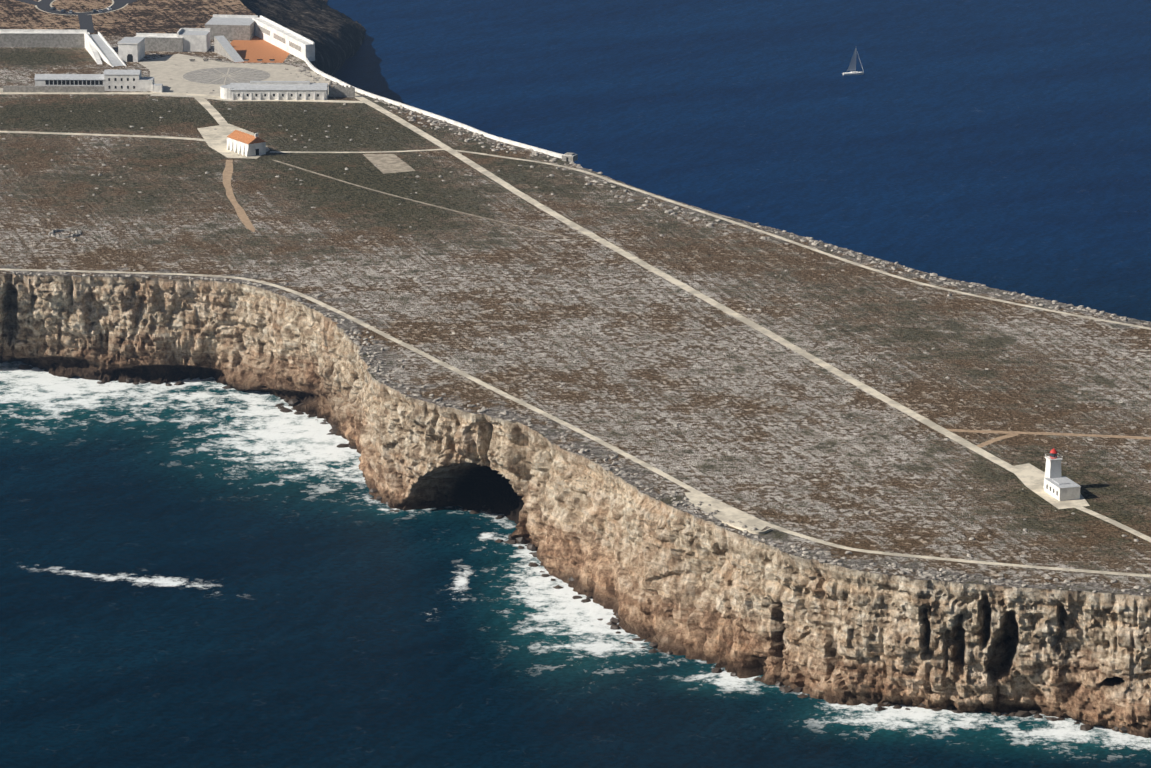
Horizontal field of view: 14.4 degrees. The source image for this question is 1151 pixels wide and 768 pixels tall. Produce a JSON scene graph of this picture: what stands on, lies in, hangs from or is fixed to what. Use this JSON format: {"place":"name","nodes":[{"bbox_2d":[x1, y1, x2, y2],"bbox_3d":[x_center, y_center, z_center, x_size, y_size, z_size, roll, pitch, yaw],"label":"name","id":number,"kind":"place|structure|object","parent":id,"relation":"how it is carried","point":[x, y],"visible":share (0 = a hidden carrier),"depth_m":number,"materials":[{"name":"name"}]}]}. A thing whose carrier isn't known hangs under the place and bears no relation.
{"place":"outdoors","nodes":[
{"label":"outdoors","id":0,"kind":"place"},
{"bbox_2d":[0,29,182,51],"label":"fortress wall","id":1,"kind":"structure","parent":0,"point":[72,38],"depth_m":2321.08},
{"bbox_2d":[0,131,226,146],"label":"footpath","id":2,"kind":"structure","parent":0,"point":[216,142],"depth_m":2112.06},
{"bbox_2d":[223,160,254,231],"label":"dirt track","id":3,"kind":"structure","parent":0,"point":[239,209],"depth_m":1988.58,"materials":[{"name":"brown soil"}]},
{"bbox_2d":[240,0,365,75],"bbox_3d":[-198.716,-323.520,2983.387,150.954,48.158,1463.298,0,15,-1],"label":"slope","id":4,"kind":"structure","parent":0,"point":[337,37],"depth_m":2514.67,"materials":[{"name":"stone"}]},
{"bbox_2d":[0,0,1150,767],"bbox_3d":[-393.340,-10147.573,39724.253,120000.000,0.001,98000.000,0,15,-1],"label":"sea water","id":5,"kind":"structure","parent":0,"point":[208,572],"depth_m":1725.27,"materials":[{"name":"blue liquid"}]},
{"bbox_2d":[843,48,863,74],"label":"sailboat","id":6,"kind":"object","parent":5,"relation":"on","point":[852,67],"visible":0.81,"depth_m":2478.97,"materials":[{"name":"white fabric"}]},
{"bbox_2d":[0,0,1150,595],"bbox_3d":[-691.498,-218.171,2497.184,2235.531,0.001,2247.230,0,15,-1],"label":"plateau ground","id":7,"kind":"structure","parent":0,"point":[624,388],"depth_m":1781.29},
{"bbox_2d":[16,0,44,4],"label":"approach road","id":8,"kind":"structure","parent":7,"relation":"on","point":[32,2],"depth_m":2445.93,"materials":[{"name":"grey asphalt"}]},
{"bbox_2d":[0,86,104,91],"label":"fort yard wall","id":9,"kind":"structure","parent":7,"relation":"on","point":[53,89],"depth_m":2209.47,"materials":[{"name":"stone"}]},
{"bbox_2d":[48,228,81,237],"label":"stone ring","id":10,"kind":"object","parent":7,"relation":"on","point":[79,232],"visible":0.92,"depth_m":1915.32,"materials":[{"name":"grey stone"}]},
{"bbox_2d":[35,0,127,14],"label":"road kerb ring","id":11,"kind":"object","parent":7,"relation":"on","point":[78,12],"visible":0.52,"depth_m":2428.69,"materials":[{"name":"grey concrete"}]},
{"bbox_2d":[37,0,125,14],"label":"roundabout road","id":12,"kind":"structure","parent":7,"relation":"on","point":[46,7],"depth_m":2428.64,"materials":[{"name":"grey asphalt"}]},
{"bbox_2d":[78,15,93,32],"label":"road to gate","id":13,"kind":"structure","parent":7,"relation":"on","point":[85,22],"depth_m":2386.36,"materials":[{"name":"asphalt"}]},
{"bbox_2d":[34,70,153,90],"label":"fort barracks","id":14,"kind":"structure","parent":7,"relation":"on","point":[121,80],"depth_m":2212.66,"materials":[{"name":"paint"}]},
{"bbox_2d":[84,32,144,66],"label":"ramp and gatehouse","id":15,"kind":"object","parent":7,"relation":"on","point":[98,47],"visible":1,"depth_m":2289.37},
{"bbox_2d":[119,0,136,3],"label":"approach road","id":16,"kind":"structure","parent":7,"relation":"on","point":[127,1],"depth_m":2448.84,"materials":[{"name":"grey asphalt"}]},
{"bbox_2d":[0,92,362,102],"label":"path","id":17,"kind":"structure","parent":7,"relation":"on","point":[219,97],"depth_m":2207.20,"materials":[{"name":"beige concrete"}]},
{"bbox_2d":[192,94,232,135],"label":"footpath","id":18,"kind":"structure","parent":7,"relation":"on","point":[215,114],"depth_m":2158.56,"materials":[{"name":"beige concrete"}]},
{"bbox_2d":[197,124,269,158],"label":"paved forecourt","id":19,"kind":"structure","parent":7,"relation":"on","point":[219,134],"depth_m":2107.78,"materials":[{"name":"beige concrete"}]},
{"bbox_2d":[227,130,265,156],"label":"chapel","id":20,"kind":"structure","parent":19,"relation":"on","point":[242,143],"depth_m":2071.00,"materials":[{"name":"paint"}]},
{"bbox_2d":[139,53,329,100],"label":"paved courtyard","id":21,"kind":"structure","parent":7,"relation":"on","point":[166,72],"depth_m":2258.10,"materials":[{"name":"beige stone"}]},
{"bbox_2d":[153,84,162,91],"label":"small hut","id":22,"kind":"object","parent":21,"relation":"on","point":[157,87],"visible":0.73,"depth_m":2209.32,"materials":[{"name":"paint"}]},
{"bbox_2d":[183,67,269,83],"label":"compass rose","id":23,"kind":"object","parent":21,"relation":"on","point":[226,75],"visible":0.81,"depth_m":2250.30,"materials":[{"name":"stone"}]},
{"bbox_2d":[189,59,274,61],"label":"fort cannons","id":24,"kind":"object","parent":21,"relation":"on","point":[192,60],"visible":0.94,"depth_m":2285.77,"materials":[{"name":"metal"}]},
{"bbox_2d":[220,81,327,99],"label":"long building","id":25,"kind":"structure","parent":21,"relation":"on","point":[279,90],"depth_m":2192.47,"materials":[{"name":"paint"}]},
{"bbox_2d":[177,14,314,61],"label":"fort bastion","id":26,"kind":"object","parent":7,"relation":"on","point":[220,30],"visible":0.94,"depth_m":2318.84,"materials":[{"name":"white paint"}]},
{"bbox_2d":[230,36,289,62],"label":"terracotta courtyard","id":27,"kind":"structure","parent":7,"relation":"on","point":[253,49],"depth_m":2311.26,"materials":[{"name":"orange tile"}]},
{"bbox_2d":[329,85,354,96],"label":"wall","id":28,"kind":"structure","parent":7,"relation":"on","point":[339,91],"depth_m":2198.74,"materials":[{"name":"stone"}]},
{"bbox_2d":[270,149,443,152],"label":"footpath","id":29,"kind":"structure","parent":7,"relation":"on","point":[350,152],"depth_m":2075.84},
{"bbox_2d":[363,154,414,173],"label":"paved patch","id":30,"kind":"object","parent":7,"relation":"on","point":[389,163],"visible":1,"depth_m":2053.11,"materials":[{"name":"beige concrete"}]},
{"bbox_2d":[273,160,574,238],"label":"footpath","id":31,"kind":"structure","parent":7,"relation":"on","point":[418,201],"depth_m":1978.06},
{"bbox_2d":[305,58,562,158],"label":"boundary wall","id":32,"kind":"structure","parent":7,"relation":"on","point":[439,117],"depth_m":2148.55,"materials":[{"name":"white paint"}]},
{"bbox_2d":[562,152,577,161],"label":"stone hut","id":33,"kind":"object","parent":7,"relation":"on","point":[569,157],"visible":0.96,"depth_m":2057.36,"materials":[{"name":"stone"}]},
{"bbox_2d":[0,63,1150,594],"bbox_3d":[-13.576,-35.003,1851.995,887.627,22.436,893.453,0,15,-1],"label":"rocks","id":34,"kind":"object","parent":7,"relation":"on","point":[712,513],"visible":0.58,"depth_m":1756.89,"materials":[{"name":"grey stone"}]},
{"bbox_2d":[355,93,1022,472],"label":"road","id":35,"kind":"structure","parent":7,"relation":"on","point":[721,307],"depth_m":1807.75,"materials":[{"name":"beige concrete"}]},
{"bbox_2d":[684,492,765,531],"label":"viewing area","id":36,"kind":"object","parent":7,"relation":"on","point":[724,514],"depth_m":1521.69,"materials":[{"name":"beige concrete"}]},
{"bbox_2d":[722,520,771,533],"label":"low wall","id":37,"kind":"structure","parent":7,"relation":"on","point":[749,531],"depth_m":1502.33,"materials":[{"name":"white paint"}]},
{"bbox_2d":[976,433,1018,447],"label":"dirt path","id":38,"kind":"structure","parent":7,"relation":"on","point":[990,441],"depth_m":1609.78,"materials":[{"name":"brown soil"}]},
{"bbox_2d":[947,429,1150,438],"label":"dirt track","id":39,"kind":"structure","parent":7,"relation":"on","point":[1043,433],"depth_m":1617.37,"materials":[{"name":"brown soil"}]},
{"bbox_2d":[1014,463,1089,508],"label":"paved forecourt","id":40,"kind":"structure","parent":7,"relation":"on","point":[1030,476],"depth_m":1555.04,"materials":[{"name":"beige concrete"}]},
{"bbox_2d":[1043,448,1080,500],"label":"lighthouse","id":41,"kind":"object","parent":40,"relation":"on","point":[1058,486],"visible":0.98,"depth_m":1542.69,"materials":[{"name":"white paint"}]},
{"bbox_2d":[1065,502,1150,541],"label":"footpath","id":42,"kind":"structure","parent":7,"relation":"on","point":[1116,523],"depth_m":1512.72,"materials":[{"name":"beige concrete"}]},
{"bbox_2d":[0,274,1150,737],"bbox_3d":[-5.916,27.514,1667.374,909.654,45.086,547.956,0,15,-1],"label":"cliff","id":43,"kind":"structure","parent":0,"point":[666,578],"depth_m":1546.07,"materials":[{"name":"beige stone"}]},
{"bbox_2d":[1,362,1127,731],"bbox_3d":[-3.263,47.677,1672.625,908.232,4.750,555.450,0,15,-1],"label":"shoreline rocks","id":44,"kind":"object","parent":43,"relation":"on","point":[613,622],"visible":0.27,"depth_m":1555.15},
{"bbox_2d":[0,269,1150,576],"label":"cliff path","id":45,"kind":"structure","parent":0,"point":[560,421],"depth_m":1606.01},
{"bbox_2d":[455,150,1150,329],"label":"path","id":46,"kind":"structure","parent":0,"point":[755,229],"depth_m":1896.05,"materials":[{"name":"beige concrete"}]}
]}

